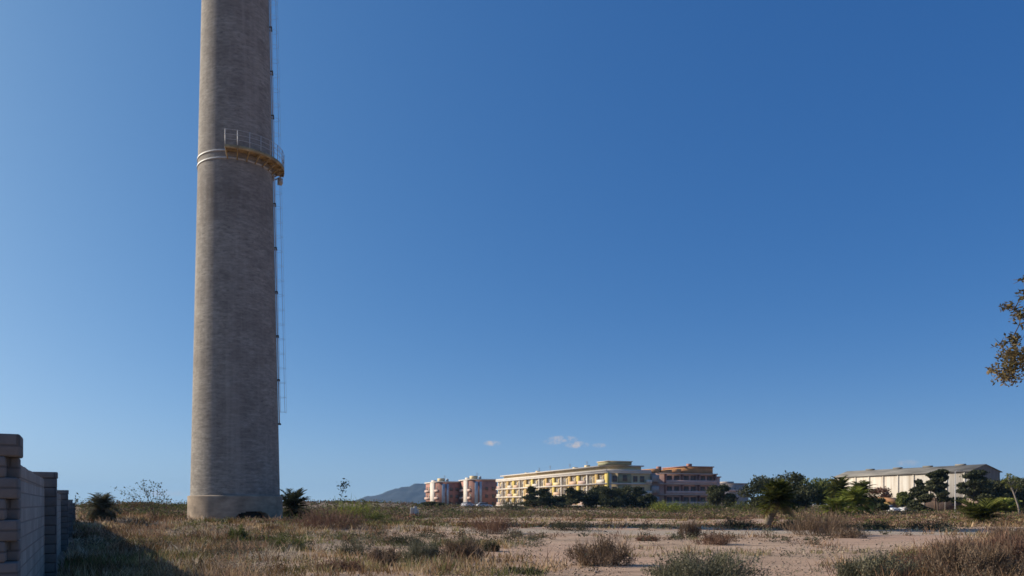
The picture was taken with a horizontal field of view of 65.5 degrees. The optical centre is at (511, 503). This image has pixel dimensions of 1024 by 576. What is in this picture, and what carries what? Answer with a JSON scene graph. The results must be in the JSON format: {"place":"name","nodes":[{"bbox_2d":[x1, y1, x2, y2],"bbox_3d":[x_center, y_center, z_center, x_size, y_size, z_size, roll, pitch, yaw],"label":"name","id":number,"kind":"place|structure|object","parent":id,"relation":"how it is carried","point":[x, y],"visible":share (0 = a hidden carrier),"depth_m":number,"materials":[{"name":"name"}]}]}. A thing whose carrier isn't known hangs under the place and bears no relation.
{"place":"outdoors","nodes":[
{"label":"outdoors","id":0,"kind":"place"},
{"bbox_2d":[353,483,497,503],"bbox_3d":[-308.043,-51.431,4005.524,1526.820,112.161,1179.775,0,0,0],"label":"hills","id":1,"kind":"structure","parent":0,"point":[415,493],"depth_m":3719.21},
{"bbox_2d":[0,0,1023,503],"label":"sky","id":2,"kind":"structure","parent":0,"point":[742,239],"materials":[{"name":"blue"}]},
{"bbox_2d":[57,502,1022,575],"bbox_3d":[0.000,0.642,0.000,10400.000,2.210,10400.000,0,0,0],"label":"ground","id":3,"kind":"structure","parent":0,"point":[892,538],"depth_m":32.17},
{"bbox_2d":[0,433,75,575],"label":"block wall","id":4,"kind":"structure","parent":3,"relation":"on","point":[37,514],"depth_m":12.09,"materials":[{"name":"grey concrete"}]},
{"bbox_2d":[79,492,121,520],"bbox_3d":[-25.866,0.402,50.154,2.546,2.368,2.470,0,0,0],"label":"dwarf palm","id":5,"kind":"object","parent":3,"relation":"on","point":[100,503],"visible":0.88,"depth_m":49.80,"materials":[{"name":"green plant"}]},
{"bbox_2d":[110,479,171,517],"bbox_3d":[-25.412,-0.279,55.007,4.349,2.992,1.452,0,0,0],"label":"tall weed","id":6,"kind":"object","parent":3,"relation":"on","point":[147,496],"visible":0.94,"depth_m":54.94,"materials":[{"name":"green plant"}]},
{"bbox_2d":[187,0,286,519],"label":"chimney stack","id":7,"kind":"object","parent":3,"relation":"on","point":[236,404],"visible":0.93,"depth_m":59.53,"materials":[{"name":"concrete"}]},
{"bbox_2d":[228,522,248,539],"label":"green shrub","id":8,"kind":"object","parent":3,"relation":"on","point":[232,530],"visible":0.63,"depth_m":36.15,"materials":[{"name":"green plant"}]},
{"bbox_2d":[76,500,408,520],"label":"scrub","id":9,"kind":"object","parent":3,"relation":"on","point":[178,506],"visible":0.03,"depth_m":83.53,"materials":[{"name":"plant"}]},
{"bbox_2d":[265,528,306,548],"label":"green shrub","id":10,"kind":"object","parent":3,"relation":"on","point":[285,540],"visible":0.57,"depth_m":29.36,"materials":[{"name":"green plant"}]},
{"bbox_2d":[280,487,315,517],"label":"palm tree","id":11,"kind":"object","parent":3,"relation":"on","point":[292,499],"visible":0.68,"depth_m":71.51,"materials":[{"name":"green plant"}]},
{"bbox_2d":[288,504,370,529],"bbox_3d":[-11.228,0.712,47.885,5.520,1.759,4.663,0,0,0],"label":"dry shrub","id":12,"kind":"object","parent":3,"relation":"on","point":[320,521],"visible":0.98,"depth_m":47.64,"materials":[{"name":"brown plant"}]},
{"bbox_2d":[314,556,361,571],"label":"dark shrub","id":13,"kind":"object","parent":3,"relation":"on","point":[352,562],"visible":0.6,"depth_m":19.46,"materials":[{"name":"plant"}]},
{"bbox_2d":[336,478,349,514],"bbox_3d":[-13.069,-0.174,62.064,1.244,3.708,1.324,0,0,-11],"label":"sapling","id":14,"kind":"object","parent":3,"relation":"on","point":[344,483],"visible":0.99,"depth_m":61.99,"materials":[{"name":"green plant"}]},
{"bbox_2d":[321,494,386,517],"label":"green shrub","id":15,"kind":"object","parent":3,"relation":"on","point":[368,509],"visible":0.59,"depth_m":82.44,"materials":[{"name":"green plant"}]},
{"bbox_2d":[333,537,381,555],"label":"grey shrub","id":16,"kind":"object","parent":3,"relation":"on","point":[357,547],"visible":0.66,"depth_m":25.95,"materials":[{"name":"grey plant"}]},
{"bbox_2d":[362,512,387,520],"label":"green shrub","id":17,"kind":"object","parent":3,"relation":"on","point":[376,516],"visible":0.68,"depth_m":74.78,"materials":[{"name":"green plant"}]},
{"bbox_2d":[363,544,401,565],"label":"grey shrub","id":18,"kind":"object","parent":3,"relation":"on","point":[389,555],"visible":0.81,"depth_m":21.14,"materials":[{"name":"grey plant"}]},
{"bbox_2d":[380,533,427,545],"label":"dark shrub","id":19,"kind":"object","parent":3,"relation":"on","point":[401,540],"visible":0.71,"depth_m":31.90,"materials":[{"name":"plant"}]},
{"bbox_2d":[409,506,420,516],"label":"concrete block","id":20,"kind":"object","parent":3,"relation":"on","point":[414,510],"visible":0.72,"depth_m":95.83,"materials":[{"name":"grey concrete"}]},
{"bbox_2d":[398,534,454,563],"bbox_3d":[-2.293,1.196,21.905,1.621,0.962,1.191,0,0,-32],"label":"grey shrub","id":21,"kind":"object","parent":3,"relation":"on","point":[417,551],"visible":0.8,"depth_m":21.72,"materials":[{"name":"grey plant"}]},
{"bbox_2d":[420,501,444,506],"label":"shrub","id":22,"kind":"object","parent":3,"relation":"on","point":[431,503],"visible":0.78,"depth_m":198.63,"materials":[{"name":"green plant"}]},
{"bbox_2d":[424,475,460,505],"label":"apartment block","id":23,"kind":"structure","parent":3,"relation":"on","point":[442,490],"depth_m":323.90,"materials":[{"name":"pink concrete"}]},
{"bbox_2d":[430,537,480,545],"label":"green shrub","id":24,"kind":"object","parent":3,"relation":"on","point":[440,540],"visible":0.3,"depth_m":31.10,"materials":[{"name":"green plant"}]},
{"bbox_2d":[440,534,487,561],"bbox_3d":[-1.359,1.238,22.960,1.471,0.937,1.302,0,0,-16],"label":"dry shrub","id":25,"kind":"object","parent":3,"relation":"on","point":[453,547],"visible":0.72,"depth_m":22.88,"materials":[{"name":"brown plant"}]},
{"bbox_2d":[458,476,496,506],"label":"apartment block","id":26,"kind":"structure","parent":3,"relation":"on","point":[474,490],"depth_m":312.04,"materials":[{"name":"pink concrete"}]},
{"bbox_2d":[482,540,500,551],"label":"grey shrub","id":27,"kind":"object","parent":3,"relation":"on","point":[497,547],"visible":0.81,"depth_m":28.04,"materials":[{"name":"plant"}]},
{"bbox_2d":[468,512,518,533],"bbox_3d":[-0.964,0.988,43.170,3.290,1.386,2.496,0,0,0],"label":"dry shrub","id":28,"kind":"object","parent":3,"relation":"on","point":[496,526],"visible":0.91,"depth_m":43.13,"materials":[{"name":"brown plant"}]},
{"bbox_2d":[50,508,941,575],"bbox_3d":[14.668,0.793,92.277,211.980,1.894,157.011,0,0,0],"label":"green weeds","id":29,"kind":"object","parent":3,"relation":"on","point":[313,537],"visible":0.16,"depth_m":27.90,"materials":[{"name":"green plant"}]},
{"bbox_2d":[493,500,527,510],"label":"grey shrub","id":30,"kind":"object","parent":3,"relation":"on","point":[510,505],"visible":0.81,"depth_m":132.38,"materials":[{"name":"grey plant"}]},
{"bbox_2d":[62,518,959,575],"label":"scrub","id":31,"kind":"object","parent":3,"relation":"on","point":[642,528],"visible":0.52,"depth_m":31.10,"materials":[{"name":"green plant"}]},
{"bbox_2d":[501,566,546,574],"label":"dark shrub","id":32,"kind":"object","parent":3,"relation":"on","point":[510,569],"visible":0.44,"depth_m":18.38,"materials":[{"name":"plant"}]},
{"bbox_2d":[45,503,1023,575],"bbox_3d":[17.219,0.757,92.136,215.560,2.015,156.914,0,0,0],"label":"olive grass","id":33,"kind":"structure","parent":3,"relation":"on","point":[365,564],"depth_m":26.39,"materials":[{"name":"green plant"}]},
{"bbox_2d":[518,486,550,508],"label":"dark tree","id":34,"kind":"object","parent":3,"relation":"on","point":[531,497],"visible":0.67,"depth_m":186.69,"materials":[{"name":"green plant"}]},
{"bbox_2d":[46,502,1023,575],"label":"dry grass","id":35,"kind":"structure","parent":3,"relation":"on","point":[152,573],"depth_m":24.17,"materials":[{"name":"beige plant"}]},
{"bbox_2d":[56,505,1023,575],"bbox_3d":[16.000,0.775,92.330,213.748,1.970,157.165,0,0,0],"label":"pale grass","id":36,"kind":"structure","parent":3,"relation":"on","point":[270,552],"depth_m":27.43,"materials":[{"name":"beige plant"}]},
{"bbox_2d":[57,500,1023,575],"bbox_3d":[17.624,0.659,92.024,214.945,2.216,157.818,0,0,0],"label":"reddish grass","id":37,"kind":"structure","parent":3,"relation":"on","point":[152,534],"depth_m":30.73,"materials":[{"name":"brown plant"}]},
{"bbox_2d":[529,488,558,508],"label":"dark tree","id":38,"kind":"object","parent":3,"relation":"on","point":[546,498],"visible":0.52,"depth_m":191.08,"materials":[{"name":"green plant"}]},
{"bbox_2d":[75,496,1023,519],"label":"scrub","id":39,"kind":"object","parent":3,"relation":"on","point":[475,513],"visible":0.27,"depth_m":117.17,"materials":[{"name":"plant"}]},
{"bbox_2d":[77,508,1023,530],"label":"scrub","id":40,"kind":"object","parent":3,"relation":"on","point":[710,518],"visible":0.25,"depth_m":66.47,"materials":[{"name":"plant"}]},
{"bbox_2d":[548,494,571,507],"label":"dark tree","id":41,"kind":"object","parent":3,"relation":"on","point":[559,498],"visible":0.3,"depth_m":193.86,"materials":[{"name":"green plant"}]},
{"bbox_2d":[555,487,586,508],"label":"dark tree","id":42,"kind":"object","parent":3,"relation":"on","point":[572,497],"visible":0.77,"depth_m":187.65,"materials":[{"name":"green plant"}]},
{"bbox_2d":[496,461,651,508],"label":"apartment block","id":43,"kind":"structure","parent":3,"relation":"on","point":[610,474],"depth_m":233.52,"materials":[{"name":"beige paint"}]},
{"bbox_2d":[543,517,607,530],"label":"dark shrub","id":44,"kind":"object","parent":3,"relation":"on","point":[561,526],"visible":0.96,"depth_m":47.81,"materials":[{"name":"plant"}]},
{"bbox_2d":[565,490,597,505],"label":"dark tree","id":45,"kind":"object","parent":3,"relation":"on","point":[586,497],"visible":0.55,"depth_m":191.36,"materials":[{"name":"green plant"}]},
{"bbox_2d":[580,485,606,508],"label":"dark tree","id":46,"kind":"object","parent":3,"relation":"on","point":[593,503],"visible":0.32,"depth_m":195.83,"materials":[{"name":"green plant"}]},
{"bbox_2d":[564,532,641,566],"bbox_3d":[2.342,1.183,21.117,1.956,0.985,1.862,0,0,-26],"label":"dry shrub","id":47,"kind":"object","parent":3,"relation":"on","point":[603,550],"visible":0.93,"depth_m":20.92,"materials":[{"name":"plant"}]},
{"bbox_2d":[594,486,625,507],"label":"dark tree","id":48,"kind":"object","parent":3,"relation":"on","point":[607,496],"visible":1,"depth_m":188.63,"materials":[{"name":"green plant"}]},
{"bbox_2d":[612,485,641,507],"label":"dark tree","id":49,"kind":"object","parent":3,"relation":"on","point":[626,490],"visible":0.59,"depth_m":192.77,"materials":[{"name":"green plant"}]},
{"bbox_2d":[628,486,647,508],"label":"dark tree","id":50,"kind":"object","parent":3,"relation":"on","point":[639,490],"visible":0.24,"depth_m":197.40,"materials":[{"name":"green plant"}]},
{"bbox_2d":[635,493,657,508],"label":"dark tree","id":51,"kind":"object","parent":3,"relation":"on","point":[641,500],"visible":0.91,"depth_m":190.56,"materials":[{"name":"green plant"}]},
{"bbox_2d":[635,535,660,540],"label":"dry shrub","id":52,"kind":"object","parent":3,"relation":"on","point":[639,538],"visible":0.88,"depth_m":34.65,"materials":[{"name":"brown plant"}]},
{"bbox_2d":[647,498,662,509],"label":"green shrub","id":53,"kind":"object","parent":3,"relation":"on","point":[653,504],"visible":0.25,"depth_m":170.57,"materials":[{"name":"green plant"}]},
{"bbox_2d":[648,498,688,512],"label":"green shrub","id":54,"kind":"object","parent":3,"relation":"on","point":[663,505],"visible":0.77,"depth_m":134.18,"materials":[{"name":"green plant"}]},
{"bbox_2d":[642,464,720,507],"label":"apartment block","id":55,"kind":"structure","parent":3,"relation":"on","point":[687,483],"depth_m":223.38,"materials":[{"name":"paint"}]},
{"bbox_2d":[650,486,658,492],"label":"stair window","id":56,"kind":"structure","parent":55,"relation":"in","point":[655,489],"depth_m":219.39,"materials":[{"name":"glass"}]},
{"bbox_2d":[650,475,658,481],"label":"stair window","id":57,"kind":"structure","parent":55,"relation":"in","point":[655,478],"depth_m":219.39,"materials":[{"name":"glass"}]},
{"bbox_2d":[676,516,701,537],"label":"dry shrub","id":58,"kind":"object","parent":3,"relation":"on","point":[688,529],"visible":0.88,"depth_m":38.16,"materials":[{"name":"brown plant"}]},
{"bbox_2d":[677,501,705,509],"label":"green shrub","id":59,"kind":"object","parent":3,"relation":"on","point":[691,506],"visible":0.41,"depth_m":164.97,"materials":[{"name":"green plant"}]},
{"bbox_2d":[638,544,775,575],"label":"green shrub","id":60,"kind":"object","parent":3,"relation":"on","point":[693,566],"visible":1,"depth_m":16.30,"materials":[{"name":"green plant"}]},
{"bbox_2d":[695,500,723,509],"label":"green shrub","id":61,"kind":"object","parent":3,"relation":"on","point":[709,505],"visible":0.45,"depth_m":180.04,"materials":[{"name":"green plant"}]},
{"bbox_2d":[690,530,733,544],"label":"dry shrub","id":62,"kind":"object","parent":3,"relation":"on","point":[718,539],"visible":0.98,"depth_m":31.53,"materials":[{"name":"brown plant"}]},
{"bbox_2d":[705,484,738,507],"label":"round tree","id":63,"kind":"object","parent":3,"relation":"on","point":[716,495],"visible":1,"depth_m":173.64,"materials":[{"name":"green plant"}]},
{"bbox_2d":[720,481,747,505],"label":"apartment block","id":64,"kind":"structure","parent":3,"relation":"on","point":[734,487],"depth_m":354.78,"materials":[{"name":"grey concrete"}]},
{"bbox_2d":[709,517,762,528],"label":"dark shrub","id":65,"kind":"object","parent":3,"relation":"on","point":[729,523],"visible":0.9,"depth_m":54.36,"materials":[{"name":"green plant"}]},
{"bbox_2d":[724,500,754,510],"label":"green shrub","id":66,"kind":"object","parent":3,"relation":"on","point":[741,505],"visible":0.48,"depth_m":151.12,"materials":[{"name":"green plant"}]},
{"bbox_2d":[736,474,799,508],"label":"dark tree","id":67,"kind":"object","parent":3,"relation":"on","point":[757,485],"visible":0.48,"depth_m":148.88,"materials":[{"name":"green plant"}]},
{"bbox_2d":[754,478,801,526],"bbox_3d":[19.356,0.023,58.097,3.518,3.785,3.200,0,0,0],"label":"palm tree","id":68,"kind":"object","parent":3,"relation":"on","point":[777,491],"visible":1,"depth_m":57.55,"materials":[{"name":"green plant"}]},
{"bbox_2d":[757,470,817,509],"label":"dark tree","id":69,"kind":"object","parent":3,"relation":"on","point":[804,491],"visible":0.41,"depth_m":149.45,"materials":[{"name":"green plant"}]},
{"bbox_2d":[776,516,810,529],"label":"dark shrub","id":70,"kind":"object","parent":3,"relation":"on","point":[787,522],"visible":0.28,"depth_m":53.17,"materials":[{"name":"plant"}]},
{"bbox_2d":[787,478,835,510],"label":"dark tree","id":71,"kind":"object","parent":3,"relation":"on","point":[821,487],"visible":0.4,"depth_m":154.14,"materials":[{"name":"green plant"}]},
{"bbox_2d":[810,477,832,508],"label":"dark tree","id":72,"kind":"object","parent":3,"relation":"on","point":[820,480],"visible":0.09,"depth_m":157.12,"materials":[{"name":"green plant"}]},
{"bbox_2d":[782,503,871,535],"bbox_3d":[16.509,0.814,41.856,4.774,1.849,3.573,0,0,18],"label":"dry shrub","id":73,"kind":"object","parent":3,"relation":"on","point":[814,524],"visible":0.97,"depth_m":41.85,"materials":[{"name":"brown plant"}]},
{"bbox_2d":[816,496,855,515],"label":"bush","id":74,"kind":"object","parent":3,"relation":"on","point":[839,502],"visible":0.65,"depth_m":103.37,"materials":[{"name":"green plant"}]},
{"bbox_2d":[823,475,851,499],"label":"palm tree","id":75,"kind":"object","parent":3,"relation":"on","point":[839,484],"visible":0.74,"depth_m":117.42,"materials":[{"name":"green plant"}]},
{"bbox_2d":[828,526,869,537],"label":"dry shrub","id":76,"kind":"object","parent":3,"relation":"on","point":[852,534],"visible":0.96,"depth_m":39.31,"materials":[{"name":"brown plant"}]},
{"bbox_2d":[830,485,876,514],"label":"palm tree","id":77,"kind":"object","parent":3,"relation":"on","point":[855,494],"visible":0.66,"depth_m":108.87,"materials":[{"name":"green plant"}]},
{"bbox_2d":[847,480,877,507],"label":"palm tree","id":78,"kind":"object","parent":3,"relation":"on","point":[863,483],"visible":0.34,"depth_m":123.20,"materials":[{"name":"green plant"}]},
{"bbox_2d":[845,520,899,529],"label":"dark shrub","id":79,"kind":"object","parent":3,"relation":"on","point":[876,525],"visible":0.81,"depth_m":52.19,"materials":[{"name":"green plant"}]},
{"bbox_2d":[863,497,889,511],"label":"dark tree","id":80,"kind":"object","parent":3,"relation":"on","point":[880,504],"visible":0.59,"depth_m":131.12,"materials":[{"name":"green plant"}]},
{"bbox_2d":[830,550,923,575],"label":"green shrub","id":81,"kind":"object","parent":3,"relation":"on","point":[860,567],"visible":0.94,"depth_m":16.30,"materials":[{"name":"green plant"}]},
{"bbox_2d":[869,486,892,497],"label":"bare tree","id":82,"kind":"object","parent":3,"relation":"on","point":[885,492],"visible":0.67,"depth_m":163.46,"materials":[{"name":"brown plant"}]},
{"bbox_2d":[884,498,899,507],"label":"shed","id":83,"kind":"structure","parent":3,"relation":"on","point":[890,501],"depth_m":158.32,"materials":[{"name":"ceramic"}]},
{"bbox_2d":[885,549,918,560],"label":"green shrub","id":84,"kind":"object","parent":3,"relation":"on","point":[901,555],"visible":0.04,"depth_m":21.04,"materials":[{"name":"plant"}]},
{"bbox_2d":[895,491,913,506],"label":"tree","id":85,"kind":"object","parent":3,"relation":"on","point":[902,498],"visible":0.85,"depth_m":151.63,"materials":[{"name":"green plant"}]},
{"bbox_2d":[899,505,916,511],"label":"parked car","id":86,"kind":"object","parent":3,"relation":"on","point":[903,507],"visible":0.25,"depth_m":151.21,"materials":[{"name":"white paint"}]},
{"bbox_2d":[832,464,1001,503],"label":"warehouse","id":87,"kind":"structure","parent":3,"relation":"on","point":[895,480],"depth_m":190.42,"materials":[{"name":"white metal"}]},
{"bbox_2d":[905,478,934,510],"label":"dark tree","id":88,"kind":"object","parent":3,"relation":"on","point":[918,491],"visible":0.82,"depth_m":149.13,"materials":[{"name":"green plant"}]},
{"bbox_2d":[890,542,962,573],"bbox_3d":[9.343,1.248,17.893,2.007,0.874,1.695,0,0,36],"label":"dry shrub","id":89,"kind":"object","parent":3,"relation":"on","point":[908,557],"visible":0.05,"depth_m":18.08,"materials":[{"name":"brown plant"}]},
{"bbox_2d":[899,519,971,529],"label":"dark shrub","id":90,"kind":"object","parent":3,"relation":"on","point":[921,525],"visible":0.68,"depth_m":51.94,"materials":[{"name":"plant"}]},
{"bbox_2d":[921,468,951,510],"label":"pine tree","id":91,"kind":"object","parent":3,"relation":"on","point":[936,485],"visible":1,"depth_m":144.34,"materials":[{"name":"green plant"}]},
{"bbox_2d":[923,497,961,510],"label":"yard wall","id":92,"kind":"structure","parent":3,"relation":"on","point":[948,505],"depth_m":161.30,"materials":[{"name":"grey concrete"}]},
{"bbox_2d":[867,531,1023,575],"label":"dry brush","id":93,"kind":"object","parent":3,"relation":"on","point":[1011,573],"visible":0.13,"depth_m":15.62,"materials":[{"name":"brown plant"}]},
{"bbox_2d":[927,534,977,550],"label":"dry shrub","id":94,"kind":"object","parent":3,"relation":"on","point":[958,540],"visible":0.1,"depth_m":26.06,"materials":[{"name":"brown plant"}]},
{"bbox_2d":[887,524,1023,575],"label":"scrub","id":95,"kind":"object","parent":3,"relation":"on","point":[974,555],"visible":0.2,"depth_m":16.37,"materials":[{"name":"brown plant"}]},
{"bbox_2d":[955,470,962,508],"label":"street lamp","id":96,"kind":"object","parent":3,"relation":"on","point":[955,487],"visible":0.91,"depth_m":127.94,"materials":[{"name":"metal"}]},
{"bbox_2d":[911,530,1023,575],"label":"dry shrub","id":97,"kind":"object","parent":3,"relation":"on","point":[995,555],"visible":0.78,"depth_m":15.98,"materials":[{"name":"brown plant"}]},
{"bbox_2d":[950,469,994,505],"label":"pine tree","id":98,"kind":"object","parent":3,"relation":"on","point":[976,477],"visible":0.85,"depth_m":147.25,"materials":[{"name":"green plant"}]},
{"bbox_2d":[951,497,1015,523],"bbox_3d":[36.579,0.806,62.080,4.682,2.778,4.480,0,0,0],"label":"dwarf palm","id":99,"kind":"object","parent":3,"relation":"on","point":[974,511],"visible":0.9,"depth_m":61.42,"materials":[{"name":"green plant"}]},
{"bbox_2d":[964,478,1014,500],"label":"dark tree","id":100,"kind":"object","parent":3,"relation":"on","point":[998,485],"visible":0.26,"depth_m":150.62,"materials":[{"name":"green plant"}]},
{"bbox_2d":[964,525,1023,565],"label":"dry shrub","id":101,"kind":"object","parent":3,"relation":"on","point":[1013,541],"visible":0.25,"depth_m":18.35,"materials":[{"name":"brown plant"}]},
{"bbox_2d":[975,516,1023,539],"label":"dry shrub","id":102,"kind":"object","parent":3,"relation":"on","point":[1005,530],"visible":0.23,"depth_m":31.88,"materials":[{"name":"brown plant"}]},
{"bbox_2d":[985,275,1023,386],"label":"tall tree","id":103,"kind":"object","parent":3,"relation":"on","point":[1010,371],"visible":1,"depth_m":22.03,"materials":[{"name":"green plant"}]},
{"bbox_2d":[988,497,1021,513],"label":"green tree","id":104,"kind":"object","parent":3,"relation":"on","point":[1012,505],"visible":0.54,"depth_m":117.14,"materials":[{"name":"green plant"}]},
{"bbox_2d":[990,480,1023,504],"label":"dark tree","id":105,"kind":"object","parent":3,"relation":"on","point":[1019,494],"visible":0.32,"depth_m":152.28,"materials":[{"name":"green plant"}]},
{"bbox_2d":[1001,473,1022,514],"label":"slender tree","id":106,"kind":"object","parent":3,"relation":"on","point":[1014,478],"visible":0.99,"depth_m":105.11,"materials":[{"name":"green plant"}]},
{"bbox_2d":[1008,476,1023,507],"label":"dark tree","id":107,"kind":"object","parent":3,"relation":"on","point":[1022,502],"visible":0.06,"depth_m":156.43,"materials":[{"name":"green plant"}]},
{"bbox_2d":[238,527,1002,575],"bbox_3d":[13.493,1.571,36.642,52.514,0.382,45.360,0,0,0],"label":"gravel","id":108,"kind":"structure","parent":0,"point":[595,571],"depth_m":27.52,"materials":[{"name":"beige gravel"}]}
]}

